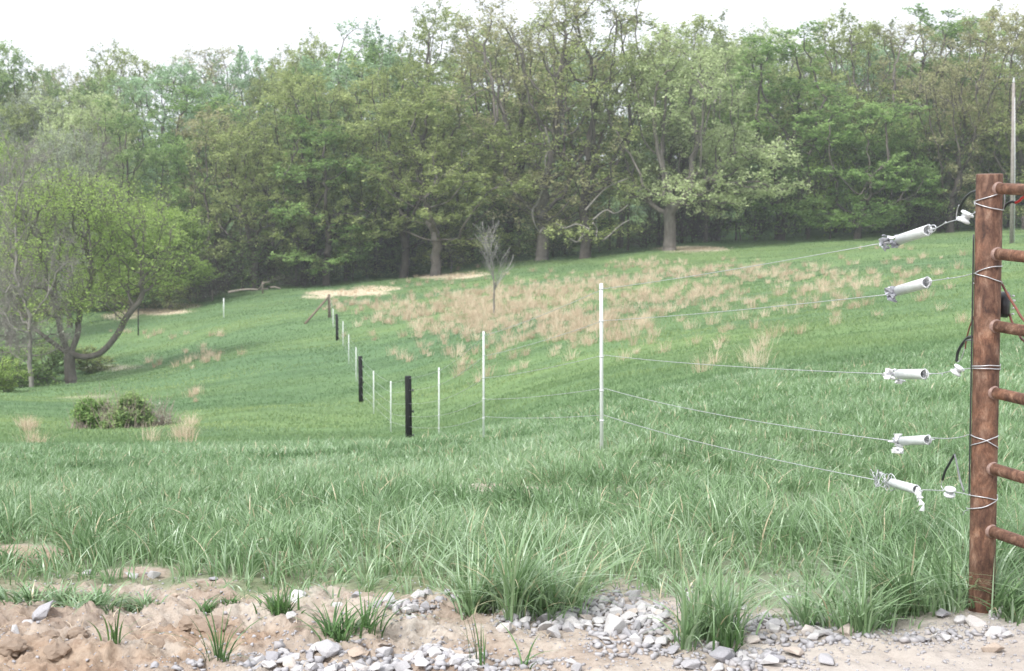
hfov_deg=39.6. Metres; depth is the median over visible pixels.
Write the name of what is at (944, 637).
stone
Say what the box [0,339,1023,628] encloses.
meadow grass
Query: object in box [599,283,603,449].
fence post
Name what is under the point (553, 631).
stone
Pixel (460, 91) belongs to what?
broadleaf tree
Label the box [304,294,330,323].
corner post
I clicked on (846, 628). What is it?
stone
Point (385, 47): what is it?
broadleaf tree
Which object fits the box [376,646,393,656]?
stone
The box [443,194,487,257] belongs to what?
sapling
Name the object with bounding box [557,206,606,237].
sapling
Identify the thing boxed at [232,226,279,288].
sapling
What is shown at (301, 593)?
stone
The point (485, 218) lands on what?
sapling
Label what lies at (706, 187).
broadleaf tree
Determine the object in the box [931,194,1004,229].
tie wire
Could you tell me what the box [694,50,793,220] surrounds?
broadleaf tree
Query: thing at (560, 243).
sapling
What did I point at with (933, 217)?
sapling
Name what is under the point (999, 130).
broadleaf tree
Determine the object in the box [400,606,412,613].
stone
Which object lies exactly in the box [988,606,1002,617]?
stone
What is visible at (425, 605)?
stone
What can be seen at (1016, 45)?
broadleaf tree
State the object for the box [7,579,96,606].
grass tuft
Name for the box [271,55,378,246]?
broadleaf tree
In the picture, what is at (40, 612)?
stone
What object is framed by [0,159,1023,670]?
ground
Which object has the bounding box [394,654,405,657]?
stone
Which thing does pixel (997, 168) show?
sapling
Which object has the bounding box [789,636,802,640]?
stone
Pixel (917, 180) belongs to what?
sapling
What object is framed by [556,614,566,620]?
stone
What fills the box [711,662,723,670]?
stone
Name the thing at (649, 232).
sapling
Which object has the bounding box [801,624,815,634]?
stone
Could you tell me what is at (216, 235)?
sapling
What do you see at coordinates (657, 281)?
fence wire
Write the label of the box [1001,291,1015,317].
switch
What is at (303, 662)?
stone
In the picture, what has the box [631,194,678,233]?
sapling
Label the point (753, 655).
stone
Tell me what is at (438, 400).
fence post
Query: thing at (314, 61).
broadleaf tree
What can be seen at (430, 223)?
broadleaf tree
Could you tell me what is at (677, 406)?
fence wire
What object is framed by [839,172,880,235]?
sapling
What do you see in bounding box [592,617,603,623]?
stone
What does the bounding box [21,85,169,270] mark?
broadleaf tree
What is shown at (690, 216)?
sapling
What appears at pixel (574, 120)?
broadleaf tree
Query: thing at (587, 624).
stone
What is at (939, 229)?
broadleaf tree
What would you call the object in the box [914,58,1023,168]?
broadleaf tree
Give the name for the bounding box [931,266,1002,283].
tie wire
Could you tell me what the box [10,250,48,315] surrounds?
bush
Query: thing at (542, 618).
stone
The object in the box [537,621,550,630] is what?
stone
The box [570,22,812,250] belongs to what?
broadleaf tree
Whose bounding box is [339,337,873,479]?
fence wire
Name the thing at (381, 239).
sapling
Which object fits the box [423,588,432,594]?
stone
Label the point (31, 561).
soil clod
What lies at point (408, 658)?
stone
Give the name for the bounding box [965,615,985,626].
stone
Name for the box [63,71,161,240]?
broadleaf tree
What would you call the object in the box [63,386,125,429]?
bramble bush
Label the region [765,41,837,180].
broadleaf tree
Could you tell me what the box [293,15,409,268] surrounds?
broadleaf tree
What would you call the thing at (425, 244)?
sapling
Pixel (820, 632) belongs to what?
stone
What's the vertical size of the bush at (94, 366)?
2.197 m
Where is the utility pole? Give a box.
[1009,77,1014,242]
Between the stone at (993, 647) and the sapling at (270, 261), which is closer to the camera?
the stone at (993, 647)
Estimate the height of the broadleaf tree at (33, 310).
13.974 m
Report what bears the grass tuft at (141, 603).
on the ground at (168, 615)
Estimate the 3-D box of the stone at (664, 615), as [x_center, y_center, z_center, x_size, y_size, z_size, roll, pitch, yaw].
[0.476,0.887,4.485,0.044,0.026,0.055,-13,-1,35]
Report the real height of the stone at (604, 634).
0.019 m
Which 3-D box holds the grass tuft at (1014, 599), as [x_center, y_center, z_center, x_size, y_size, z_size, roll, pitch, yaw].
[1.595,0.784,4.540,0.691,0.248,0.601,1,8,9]
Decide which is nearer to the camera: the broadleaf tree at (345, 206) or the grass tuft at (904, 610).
the grass tuft at (904, 610)
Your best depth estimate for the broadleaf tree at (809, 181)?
123.72 m
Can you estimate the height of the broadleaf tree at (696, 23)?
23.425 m
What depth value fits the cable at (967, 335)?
4.60 m
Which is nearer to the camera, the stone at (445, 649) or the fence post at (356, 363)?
the stone at (445, 649)
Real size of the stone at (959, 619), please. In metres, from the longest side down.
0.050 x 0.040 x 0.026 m
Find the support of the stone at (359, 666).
on the ground at (168, 615)
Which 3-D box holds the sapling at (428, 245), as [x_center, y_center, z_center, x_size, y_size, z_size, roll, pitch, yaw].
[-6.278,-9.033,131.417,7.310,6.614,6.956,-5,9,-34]
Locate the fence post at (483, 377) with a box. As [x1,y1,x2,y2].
[482,331,484,437]
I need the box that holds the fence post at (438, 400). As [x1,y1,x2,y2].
[438,368,439,434]
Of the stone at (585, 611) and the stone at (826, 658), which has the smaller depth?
the stone at (826, 658)
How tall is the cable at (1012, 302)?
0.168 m
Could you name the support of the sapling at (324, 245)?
on the ground at (168, 615)
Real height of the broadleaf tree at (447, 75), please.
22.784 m
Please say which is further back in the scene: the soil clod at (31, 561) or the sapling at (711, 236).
the sapling at (711, 236)
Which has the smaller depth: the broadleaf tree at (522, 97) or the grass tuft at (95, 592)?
the grass tuft at (95, 592)
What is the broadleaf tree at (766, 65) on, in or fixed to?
on the ground at (168, 615)
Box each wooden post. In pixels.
[335,314,338,340]
[358,356,363,402]
[405,376,413,438]
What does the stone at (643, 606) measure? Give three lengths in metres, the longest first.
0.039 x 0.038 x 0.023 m
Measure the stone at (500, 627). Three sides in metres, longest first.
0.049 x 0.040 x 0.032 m
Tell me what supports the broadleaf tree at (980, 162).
on the ground at (168, 615)
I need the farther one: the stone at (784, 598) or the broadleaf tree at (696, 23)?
the broadleaf tree at (696, 23)
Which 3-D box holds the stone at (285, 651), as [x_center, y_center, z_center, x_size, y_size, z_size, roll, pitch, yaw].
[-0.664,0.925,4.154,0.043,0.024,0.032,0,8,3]
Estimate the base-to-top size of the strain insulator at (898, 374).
0.094 m
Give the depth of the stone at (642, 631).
4.32 m
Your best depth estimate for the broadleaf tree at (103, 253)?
115.58 m
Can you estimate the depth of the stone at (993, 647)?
4.14 m
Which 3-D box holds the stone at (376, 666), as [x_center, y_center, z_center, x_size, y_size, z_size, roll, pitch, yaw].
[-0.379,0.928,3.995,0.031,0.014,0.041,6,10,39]
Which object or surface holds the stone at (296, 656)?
on the ground at (168, 615)
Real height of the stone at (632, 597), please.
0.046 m
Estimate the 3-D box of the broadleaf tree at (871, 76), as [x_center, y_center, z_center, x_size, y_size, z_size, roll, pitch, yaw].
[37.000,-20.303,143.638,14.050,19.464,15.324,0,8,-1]
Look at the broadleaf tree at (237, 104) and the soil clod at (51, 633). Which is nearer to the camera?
the soil clod at (51, 633)
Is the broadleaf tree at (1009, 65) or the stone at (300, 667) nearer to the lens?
the stone at (300, 667)
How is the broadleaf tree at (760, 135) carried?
on the ground at (168, 615)
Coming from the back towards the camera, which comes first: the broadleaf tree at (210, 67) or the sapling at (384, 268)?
the broadleaf tree at (210, 67)
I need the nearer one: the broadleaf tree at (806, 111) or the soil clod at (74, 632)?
the soil clod at (74, 632)
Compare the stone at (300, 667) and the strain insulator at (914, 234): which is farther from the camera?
the strain insulator at (914, 234)
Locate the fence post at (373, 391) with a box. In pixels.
[373,371,373,412]
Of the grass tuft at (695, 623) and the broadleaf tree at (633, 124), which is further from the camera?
the broadleaf tree at (633, 124)
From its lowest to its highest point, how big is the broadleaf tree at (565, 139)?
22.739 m
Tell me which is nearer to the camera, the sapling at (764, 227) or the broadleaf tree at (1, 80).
the sapling at (764, 227)
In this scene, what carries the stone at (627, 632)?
on the ground at (168, 615)
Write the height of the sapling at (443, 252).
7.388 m
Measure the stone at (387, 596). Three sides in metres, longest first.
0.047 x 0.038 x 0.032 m
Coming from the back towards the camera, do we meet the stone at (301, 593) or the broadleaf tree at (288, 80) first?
the broadleaf tree at (288, 80)
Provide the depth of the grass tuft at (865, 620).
4.34 m
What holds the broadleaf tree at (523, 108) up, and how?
on the ground at (168, 615)
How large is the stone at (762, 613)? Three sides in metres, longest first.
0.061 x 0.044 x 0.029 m
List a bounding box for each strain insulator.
[869,469,924,510]
[878,224,935,250]
[882,368,930,383]
[884,276,931,301]
[888,434,934,453]
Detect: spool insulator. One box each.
[944,486,955,497]
[950,364,964,376]
[957,210,973,224]
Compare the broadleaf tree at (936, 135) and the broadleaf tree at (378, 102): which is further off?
the broadleaf tree at (378, 102)
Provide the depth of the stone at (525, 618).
4.45 m
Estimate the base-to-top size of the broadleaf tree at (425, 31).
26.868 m
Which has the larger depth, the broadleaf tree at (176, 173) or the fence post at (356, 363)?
the broadleaf tree at (176, 173)
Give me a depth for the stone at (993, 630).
4.26 m
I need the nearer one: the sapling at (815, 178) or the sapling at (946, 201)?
the sapling at (946, 201)
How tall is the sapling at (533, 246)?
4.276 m
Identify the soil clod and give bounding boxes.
[0,636,27,655]
[20,557,38,567]
[40,629,59,638]
[43,643,71,661]
[65,626,88,638]
[144,635,167,647]
[178,615,201,632]
[191,615,229,634]
[223,626,245,634]
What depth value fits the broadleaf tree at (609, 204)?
127.79 m
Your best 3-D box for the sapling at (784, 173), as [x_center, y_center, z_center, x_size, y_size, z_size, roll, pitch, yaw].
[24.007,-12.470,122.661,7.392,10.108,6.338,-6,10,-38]
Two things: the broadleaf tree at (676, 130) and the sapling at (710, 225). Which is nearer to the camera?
the sapling at (710, 225)
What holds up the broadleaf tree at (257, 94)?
on the ground at (168, 615)
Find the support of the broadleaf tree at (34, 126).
on the ground at (168, 615)
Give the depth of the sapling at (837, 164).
121.53 m
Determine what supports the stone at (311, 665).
on the ground at (168, 615)
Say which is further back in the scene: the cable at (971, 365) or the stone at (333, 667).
the cable at (971, 365)
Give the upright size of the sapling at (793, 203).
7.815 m
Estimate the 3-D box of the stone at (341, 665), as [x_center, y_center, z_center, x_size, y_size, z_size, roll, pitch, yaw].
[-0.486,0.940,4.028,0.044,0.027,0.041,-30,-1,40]
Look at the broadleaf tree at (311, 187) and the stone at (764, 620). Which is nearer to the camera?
the stone at (764, 620)
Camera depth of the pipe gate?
4.45 m
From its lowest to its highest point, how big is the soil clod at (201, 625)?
0.070 m
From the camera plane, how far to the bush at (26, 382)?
72.96 m
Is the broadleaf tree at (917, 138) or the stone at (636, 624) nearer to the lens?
the stone at (636, 624)
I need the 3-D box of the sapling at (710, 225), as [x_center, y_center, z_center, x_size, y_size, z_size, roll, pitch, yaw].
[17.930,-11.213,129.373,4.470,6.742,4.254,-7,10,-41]
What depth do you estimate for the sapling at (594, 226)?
130.90 m
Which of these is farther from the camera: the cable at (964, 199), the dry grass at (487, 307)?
the dry grass at (487, 307)
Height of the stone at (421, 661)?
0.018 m
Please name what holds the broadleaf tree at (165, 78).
on the ground at (168, 615)
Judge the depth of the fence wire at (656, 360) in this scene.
8.28 m
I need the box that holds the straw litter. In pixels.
[0,246,725,666]
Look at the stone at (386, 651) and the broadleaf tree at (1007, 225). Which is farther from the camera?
the broadleaf tree at (1007, 225)
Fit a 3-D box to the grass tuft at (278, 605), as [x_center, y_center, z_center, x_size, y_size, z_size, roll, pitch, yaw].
[-0.738,0.839,4.500,0.213,0.146,0.359,-5,9,-31]
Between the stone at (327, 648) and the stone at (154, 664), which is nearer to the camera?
the stone at (154, 664)
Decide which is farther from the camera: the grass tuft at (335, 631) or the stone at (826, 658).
the grass tuft at (335, 631)
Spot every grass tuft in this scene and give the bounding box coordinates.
[0,576,75,607]
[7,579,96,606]
[35,574,134,612]
[66,587,144,614]
[88,592,151,643]
[111,587,171,613]
[134,600,285,661]
[187,591,228,615]
[216,593,247,604]
[240,575,323,615]
[292,570,449,643]
[331,502,668,622]
[408,524,574,619]
[461,608,487,665]
[498,621,557,669]
[624,531,830,650]
[704,594,755,653]
[729,546,963,636]
[793,510,1023,627]
[881,551,1023,608]
[921,542,1023,625]
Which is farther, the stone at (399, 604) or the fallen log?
the fallen log
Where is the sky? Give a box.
[0,0,1023,160]
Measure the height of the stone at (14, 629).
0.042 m
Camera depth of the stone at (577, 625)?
4.39 m
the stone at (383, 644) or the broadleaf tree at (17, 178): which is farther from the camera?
the broadleaf tree at (17, 178)
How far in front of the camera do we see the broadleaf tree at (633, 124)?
187.22 m
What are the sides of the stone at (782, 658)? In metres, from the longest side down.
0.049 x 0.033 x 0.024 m
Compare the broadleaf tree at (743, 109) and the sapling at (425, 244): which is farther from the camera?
the sapling at (425, 244)
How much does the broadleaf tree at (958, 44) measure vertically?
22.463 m
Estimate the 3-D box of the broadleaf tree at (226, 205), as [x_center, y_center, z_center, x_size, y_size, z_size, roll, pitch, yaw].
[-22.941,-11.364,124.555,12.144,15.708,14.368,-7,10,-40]
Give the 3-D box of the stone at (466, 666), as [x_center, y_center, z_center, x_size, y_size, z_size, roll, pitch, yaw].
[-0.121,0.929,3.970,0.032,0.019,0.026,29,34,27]
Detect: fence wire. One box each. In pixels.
[330,294,884,392]
[332,244,876,382]
[335,326,889,440]
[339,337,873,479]
[341,330,881,403]
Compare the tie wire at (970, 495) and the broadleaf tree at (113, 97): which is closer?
the tie wire at (970, 495)
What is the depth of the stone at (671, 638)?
4.26 m
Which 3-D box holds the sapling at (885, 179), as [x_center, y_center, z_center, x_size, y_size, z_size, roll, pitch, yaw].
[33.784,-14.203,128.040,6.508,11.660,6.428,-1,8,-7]
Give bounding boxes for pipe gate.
[968,173,1023,613]
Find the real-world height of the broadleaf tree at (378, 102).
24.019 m
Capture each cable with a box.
[941,453,964,491]
[955,335,970,361]
[957,190,975,212]
[964,322,970,348]
[968,234,973,493]
[1001,280,1023,321]
[1004,196,1023,209]
[1009,313,1023,341]
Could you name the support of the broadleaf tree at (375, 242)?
on the ground at (168, 615)
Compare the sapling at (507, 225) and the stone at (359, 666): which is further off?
the sapling at (507, 225)
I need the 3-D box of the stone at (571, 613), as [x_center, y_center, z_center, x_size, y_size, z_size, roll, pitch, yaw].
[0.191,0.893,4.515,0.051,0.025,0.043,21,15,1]
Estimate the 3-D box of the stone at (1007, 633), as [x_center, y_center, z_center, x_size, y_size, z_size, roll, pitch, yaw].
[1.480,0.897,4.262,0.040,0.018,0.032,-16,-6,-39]
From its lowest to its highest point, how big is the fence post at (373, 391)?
1.466 m
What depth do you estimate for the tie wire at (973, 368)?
4.46 m
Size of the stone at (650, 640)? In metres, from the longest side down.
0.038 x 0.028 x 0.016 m
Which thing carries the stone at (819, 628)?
on the ground at (168, 615)
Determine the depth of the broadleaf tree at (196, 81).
179.12 m
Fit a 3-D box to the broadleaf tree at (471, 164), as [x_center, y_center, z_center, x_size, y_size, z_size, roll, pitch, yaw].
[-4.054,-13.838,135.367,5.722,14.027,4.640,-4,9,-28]
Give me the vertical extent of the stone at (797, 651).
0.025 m
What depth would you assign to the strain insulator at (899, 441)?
5.09 m
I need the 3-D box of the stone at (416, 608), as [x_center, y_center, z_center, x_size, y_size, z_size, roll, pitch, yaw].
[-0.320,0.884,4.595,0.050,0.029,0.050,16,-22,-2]
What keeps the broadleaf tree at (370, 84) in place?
on the ground at (168, 615)
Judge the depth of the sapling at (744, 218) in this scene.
124.17 m
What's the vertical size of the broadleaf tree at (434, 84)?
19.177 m
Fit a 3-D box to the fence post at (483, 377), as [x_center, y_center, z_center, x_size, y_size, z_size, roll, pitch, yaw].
[-0.328,0.671,16.445,0.037,1.451,0.034,0,8,0]
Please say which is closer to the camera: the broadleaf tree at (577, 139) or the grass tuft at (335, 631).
the grass tuft at (335, 631)
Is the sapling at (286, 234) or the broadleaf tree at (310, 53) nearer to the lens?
the sapling at (286, 234)
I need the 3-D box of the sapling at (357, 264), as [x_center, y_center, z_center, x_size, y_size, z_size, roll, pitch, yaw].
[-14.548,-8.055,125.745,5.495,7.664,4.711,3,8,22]
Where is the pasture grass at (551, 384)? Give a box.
[0,226,1023,444]
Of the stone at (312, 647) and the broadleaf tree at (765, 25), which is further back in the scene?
the broadleaf tree at (765, 25)
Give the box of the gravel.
[0,566,1023,670]
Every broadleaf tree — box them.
[0,39,69,226]
[0,71,32,236]
[0,79,65,227]
[0,81,82,279]
[0,96,93,272]
[0,127,83,386]
[0,131,79,344]
[0,149,62,364]
[0,159,55,346]
[0,161,216,383]
[1,65,97,138]
[17,126,115,327]
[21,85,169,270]
[28,60,99,149]
[47,100,162,267]
[57,37,186,208]
[61,129,138,310]
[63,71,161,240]
[63,199,181,307]
[64,68,160,204]
[78,97,185,298]
[101,57,243,246]
[104,204,223,308]
[124,83,260,268]
[129,137,227,291]
[149,101,291,279]
[150,211,240,305]
[153,69,244,224]
[167,43,253,224]
[180,91,258,244]
[180,116,224,291]
[181,115,338,290]
[192,44,299,230]
[201,117,245,278]
[203,101,264,288]
[210,66,398,284]
[220,47,347,250]
[232,70,341,270]
[236,115,287,282]
[245,97,276,282]
[248,114,415,285]
[262,50,350,197]
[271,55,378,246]
[274,107,323,284]
[277,92,330,284]
[280,26,372,231]
[288,57,495,278]
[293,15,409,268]
[295,39,439,258]
[317,106,362,280]
[321,114,377,276]
[340,82,545,275]
[341,37,463,220]
[348,101,402,275]
[351,50,432,185]
[353,75,488,258]
[357,0,519,247]
[374,124,408,271]
[383,120,425,270]
[410,109,460,221]
[414,53,527,224]
[432,84,469,265]
[433,39,550,236]
[434,0,680,260]
[443,18,588,256]
[452,116,486,257]
[461,85,509,258]
[464,63,590,222]
[486,0,670,258]
[486,43,597,231]
[498,98,538,255]
[508,44,619,207]
[514,104,562,183]
[528,89,574,163]
[535,39,655,242]
[557,8,676,247]
[560,91,606,245]
[561,119,594,162]
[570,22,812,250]
[591,111,636,249]
[607,101,644,250]
[613,56,693,204]
[623,53,712,207]
[625,8,785,221]
[631,56,732,213]
[633,92,688,244]
[642,94,690,195]
[656,90,710,242]
[669,36,766,240]
[673,100,737,241]
[688,49,820,229]
[691,36,757,210]
[694,16,837,217]
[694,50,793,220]
[697,19,869,239]
[717,100,761,240]
[746,113,777,239]
[748,2,912,232]
[748,84,802,158]
[754,118,812,190]
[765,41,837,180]
[777,97,838,238]
[779,96,946,238]
[786,64,871,210]
[794,16,938,210]
[806,41,927,201]
[817,18,987,228]
[817,107,864,232]
[834,47,944,200]
[834,114,879,231]
[839,88,883,210]
[847,115,975,231]
[874,2,1022,208]
[878,93,925,230]
[900,55,1023,232]
[901,51,981,191]
[910,0,1023,208]
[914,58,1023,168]
[916,5,1023,207]
[918,114,979,231]
[921,109,950,222]
[923,118,994,228]
[944,75,1023,202]
[950,64,1023,228]
[955,92,1003,168]
[976,101,1023,226]
[978,78,1023,202]
[990,47,1023,137]
[995,108,1023,227]
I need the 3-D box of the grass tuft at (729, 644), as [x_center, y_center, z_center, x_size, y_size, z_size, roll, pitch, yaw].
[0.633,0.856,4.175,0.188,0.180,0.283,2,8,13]
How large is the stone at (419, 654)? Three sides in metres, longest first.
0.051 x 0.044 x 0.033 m
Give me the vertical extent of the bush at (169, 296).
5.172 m
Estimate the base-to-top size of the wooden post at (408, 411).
1.639 m
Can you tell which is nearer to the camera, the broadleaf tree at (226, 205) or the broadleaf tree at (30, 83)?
the broadleaf tree at (226, 205)
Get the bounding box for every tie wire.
[922,489,997,514]
[928,364,1000,374]
[930,434,998,448]
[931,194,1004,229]
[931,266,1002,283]
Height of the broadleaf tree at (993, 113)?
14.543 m
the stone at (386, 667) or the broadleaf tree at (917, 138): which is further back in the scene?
the broadleaf tree at (917, 138)
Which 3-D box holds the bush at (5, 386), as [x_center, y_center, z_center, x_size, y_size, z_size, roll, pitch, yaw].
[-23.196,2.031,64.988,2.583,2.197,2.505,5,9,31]
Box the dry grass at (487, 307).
[10,244,970,443]
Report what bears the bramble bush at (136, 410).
on the ground at (168, 615)
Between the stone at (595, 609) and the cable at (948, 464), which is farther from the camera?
the cable at (948, 464)
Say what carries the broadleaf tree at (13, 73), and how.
on the ground at (168, 615)
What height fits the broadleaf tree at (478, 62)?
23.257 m
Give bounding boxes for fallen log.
[228,281,270,293]
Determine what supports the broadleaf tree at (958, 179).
on the ground at (168, 615)
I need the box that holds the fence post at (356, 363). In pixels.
[356,347,356,380]
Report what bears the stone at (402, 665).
on the ground at (168, 615)
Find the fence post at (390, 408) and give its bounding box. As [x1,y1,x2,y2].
[390,381,391,431]
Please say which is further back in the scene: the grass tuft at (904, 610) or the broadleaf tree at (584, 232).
the broadleaf tree at (584, 232)
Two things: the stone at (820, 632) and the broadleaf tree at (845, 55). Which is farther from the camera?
the broadleaf tree at (845, 55)
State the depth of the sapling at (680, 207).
134.45 m
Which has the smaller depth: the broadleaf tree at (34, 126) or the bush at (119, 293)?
the bush at (119, 293)
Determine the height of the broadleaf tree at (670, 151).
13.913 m
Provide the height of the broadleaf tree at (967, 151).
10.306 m
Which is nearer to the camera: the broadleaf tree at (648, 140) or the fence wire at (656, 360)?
the fence wire at (656, 360)
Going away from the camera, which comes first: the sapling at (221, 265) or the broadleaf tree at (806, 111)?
the sapling at (221, 265)
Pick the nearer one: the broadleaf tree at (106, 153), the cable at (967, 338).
the cable at (967, 338)
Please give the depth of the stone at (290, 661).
3.97 m
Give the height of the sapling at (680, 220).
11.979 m
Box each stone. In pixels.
[11,624,19,633]
[32,600,53,620]
[125,572,137,578]
[147,571,160,578]
[150,661,158,668]
[253,655,264,662]
[261,660,276,668]
[265,651,280,660]
[275,653,299,663]
[278,647,289,654]
[283,656,295,666]
[286,611,295,618]
[287,589,305,602]
[291,665,304,670]
[300,660,309,666]
[304,662,318,670]
[305,651,312,658]
[309,642,317,651]
[315,639,338,657]
[323,663,337,670]
[332,602,342,606]
[338,662,345,668]
[346,666,356,670]
[347,647,365,656]
[351,591,361,597]
[352,662,368,670]
[356,659,367,665]
[369,662,382,670]
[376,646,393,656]
[377,643,389,646]
[378,664,393,670]
[383,592,395,602]
[392,603,399,614]
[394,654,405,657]
[394,660,411,670]
[395,599,403,606]
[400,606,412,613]
[402,655,413,662]
[406,604,419,612]
[411,589,424,598]
[413,651,423,658]
[414,657,429,665]
[420,601,429,610]
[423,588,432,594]
[429,647,441,657]
[435,654,444,659]
[440,647,454,653]
[448,659,459,665]
[450,653,466,664]
[453,650,464,653]
[462,663,473,670]
[467,658,479,664]
[471,662,478,669]
[496,622,511,632]
[506,656,512,664]
[513,613,520,620]
[519,616,530,622]
[522,609,530,617]
[536,612,552,622]
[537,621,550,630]
[546,625,560,637]
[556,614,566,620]
[561,621,574,631]
[564,616,579,624]
[565,658,575,663]
[566,611,577,619]
[567,606,582,615]
[571,662,581,670]
[573,622,583,628]
[579,614,591,619]
[579,619,591,624]
[582,609,591,614]
[584,621,592,628]
[590,601,597,606]
[590,606,600,611]
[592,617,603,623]
[596,632,606,636]
[597,595,609,604]
[598,603,604,610]
[601,637,610,640]
[604,613,627,635]
[609,606,621,614]
[620,611,637,619]
[622,627,632,636]
[625,604,635,608]
[625,608,637,612]
[628,590,640,601]
[629,633,641,642]
[633,620,639,630]
[635,599,650,606]
[635,615,647,626]
[637,602,647,609]
[638,629,648,634]
[643,637,653,643]
[646,605,657,610]
[647,614,657,618]
[652,616,663,623]
[653,609,663,614]
[654,636,667,644]
[657,611,670,619]
[667,635,673,641]
[667,645,679,653]
[681,659,701,668]
[704,640,718,648]
[709,646,734,662]
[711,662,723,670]
[738,651,746,657]
[744,634,759,643]
[748,653,757,657]
[755,610,772,618]
[758,618,768,624]
[760,651,777,658]
[760,654,778,663]
[765,618,780,628]
[769,622,781,632]
[772,654,785,662]
[783,595,795,603]
[783,647,804,655]
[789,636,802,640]
[790,620,800,626]
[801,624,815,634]
[807,633,819,639]
[813,629,825,636]
[815,625,825,630]
[818,653,833,665]
[824,629,833,634]
[837,623,853,636]
[935,608,950,615]
[939,633,951,640]
[954,615,965,623]
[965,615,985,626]
[981,642,1004,652]
[984,626,1001,636]
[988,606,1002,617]
[1001,630,1012,636]
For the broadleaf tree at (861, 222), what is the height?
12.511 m
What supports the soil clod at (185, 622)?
on the ground at (168, 615)
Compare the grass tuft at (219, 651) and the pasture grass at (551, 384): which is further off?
the pasture grass at (551, 384)
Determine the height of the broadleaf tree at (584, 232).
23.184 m
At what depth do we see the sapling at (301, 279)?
123.50 m
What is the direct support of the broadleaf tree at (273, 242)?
on the ground at (168, 615)
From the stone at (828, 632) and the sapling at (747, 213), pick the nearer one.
the stone at (828, 632)
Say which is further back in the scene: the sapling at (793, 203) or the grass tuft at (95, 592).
the sapling at (793, 203)
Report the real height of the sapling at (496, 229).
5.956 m
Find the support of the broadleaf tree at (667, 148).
on the ground at (168, 615)
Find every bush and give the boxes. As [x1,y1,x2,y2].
[0,342,61,388]
[0,356,34,392]
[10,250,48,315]
[21,336,82,384]
[37,257,74,314]
[60,271,109,310]
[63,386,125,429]
[75,344,118,372]
[82,268,133,311]
[85,385,156,429]
[100,252,147,310]
[109,267,174,309]
[142,393,180,425]
[145,252,199,311]
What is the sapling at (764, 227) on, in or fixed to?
on the ground at (168, 615)
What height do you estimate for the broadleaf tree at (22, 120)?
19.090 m
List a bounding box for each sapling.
[184,244,238,299]
[201,235,239,287]
[206,226,239,290]
[218,226,289,290]
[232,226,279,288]
[244,230,289,281]
[262,238,338,287]
[266,220,310,273]
[274,243,356,280]
[301,208,343,276]
[316,204,381,280]
[355,229,415,271]
[356,206,398,265]
[363,204,427,271]
[369,235,430,278]
[389,223,428,264]
[410,226,461,262]
[412,205,471,265]
[420,194,480,271]
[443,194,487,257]
[447,226,481,264]
[463,203,526,258]
[464,192,522,264]
[464,196,535,261]
[472,221,513,311]
[475,199,565,250]
[514,214,571,247]
[523,206,579,256]
[523,217,559,254]
[530,205,602,255]
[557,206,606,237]
[568,196,612,248]
[573,196,619,252]
[595,174,636,240]
[598,212,644,242]
[613,174,678,249]
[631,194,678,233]
[634,179,689,242]
[647,126,719,245]
[662,161,716,241]
[670,149,703,238]
[683,179,740,241]
[686,184,726,240]
[709,143,768,240]
[725,167,771,229]
[739,166,775,238]
[753,133,819,240]
[756,121,805,227]
[775,168,816,235]
[786,172,830,233]
[793,164,853,229]
[802,119,866,238]
[815,168,881,226]
[827,95,893,224]
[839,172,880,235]
[848,118,915,232]
[872,156,905,226]
[875,119,929,232]
[884,106,965,226]
[903,160,965,232]
[917,126,981,230]
[945,97,987,224]
[964,140,1020,223]
[971,141,1023,227]
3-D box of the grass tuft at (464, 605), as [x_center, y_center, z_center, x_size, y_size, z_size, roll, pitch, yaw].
[-0.042,0.752,4.669,0.658,0.333,0.753,0,8,0]
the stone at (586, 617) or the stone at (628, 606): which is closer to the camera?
the stone at (586, 617)
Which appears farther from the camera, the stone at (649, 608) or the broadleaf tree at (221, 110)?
the broadleaf tree at (221, 110)
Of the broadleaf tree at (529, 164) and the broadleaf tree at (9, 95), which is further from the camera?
the broadleaf tree at (9, 95)
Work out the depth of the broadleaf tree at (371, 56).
142.07 m
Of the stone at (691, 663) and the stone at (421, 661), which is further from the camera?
the stone at (691, 663)
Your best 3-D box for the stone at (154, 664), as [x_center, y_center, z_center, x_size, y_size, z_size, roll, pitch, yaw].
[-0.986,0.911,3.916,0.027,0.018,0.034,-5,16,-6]
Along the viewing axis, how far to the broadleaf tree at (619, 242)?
127.63 m
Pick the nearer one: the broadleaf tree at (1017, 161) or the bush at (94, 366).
the bush at (94, 366)
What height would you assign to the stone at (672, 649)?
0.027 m
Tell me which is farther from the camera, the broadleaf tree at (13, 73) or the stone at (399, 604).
the broadleaf tree at (13, 73)
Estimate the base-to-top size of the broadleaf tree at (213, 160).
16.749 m
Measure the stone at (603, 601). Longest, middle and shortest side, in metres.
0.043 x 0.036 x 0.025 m
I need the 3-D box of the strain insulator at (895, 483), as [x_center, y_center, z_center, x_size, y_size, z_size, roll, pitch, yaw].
[1.417,0.555,5.181,0.067,0.084,0.354,-2,8,-17]
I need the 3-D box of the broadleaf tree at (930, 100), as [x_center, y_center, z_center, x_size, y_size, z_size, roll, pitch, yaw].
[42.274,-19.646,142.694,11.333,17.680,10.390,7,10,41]
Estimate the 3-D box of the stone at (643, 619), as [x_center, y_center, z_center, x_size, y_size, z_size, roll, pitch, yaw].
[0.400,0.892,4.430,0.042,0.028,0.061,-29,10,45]
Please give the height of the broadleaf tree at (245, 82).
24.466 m
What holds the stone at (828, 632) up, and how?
on the ground at (168, 615)
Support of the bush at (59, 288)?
on the ground at (168, 615)
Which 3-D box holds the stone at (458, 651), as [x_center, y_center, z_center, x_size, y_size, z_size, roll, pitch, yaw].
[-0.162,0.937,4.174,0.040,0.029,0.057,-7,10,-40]
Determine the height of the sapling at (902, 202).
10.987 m
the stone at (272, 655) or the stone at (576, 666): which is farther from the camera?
the stone at (272, 655)
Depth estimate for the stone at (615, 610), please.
4.53 m
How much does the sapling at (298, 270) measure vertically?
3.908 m

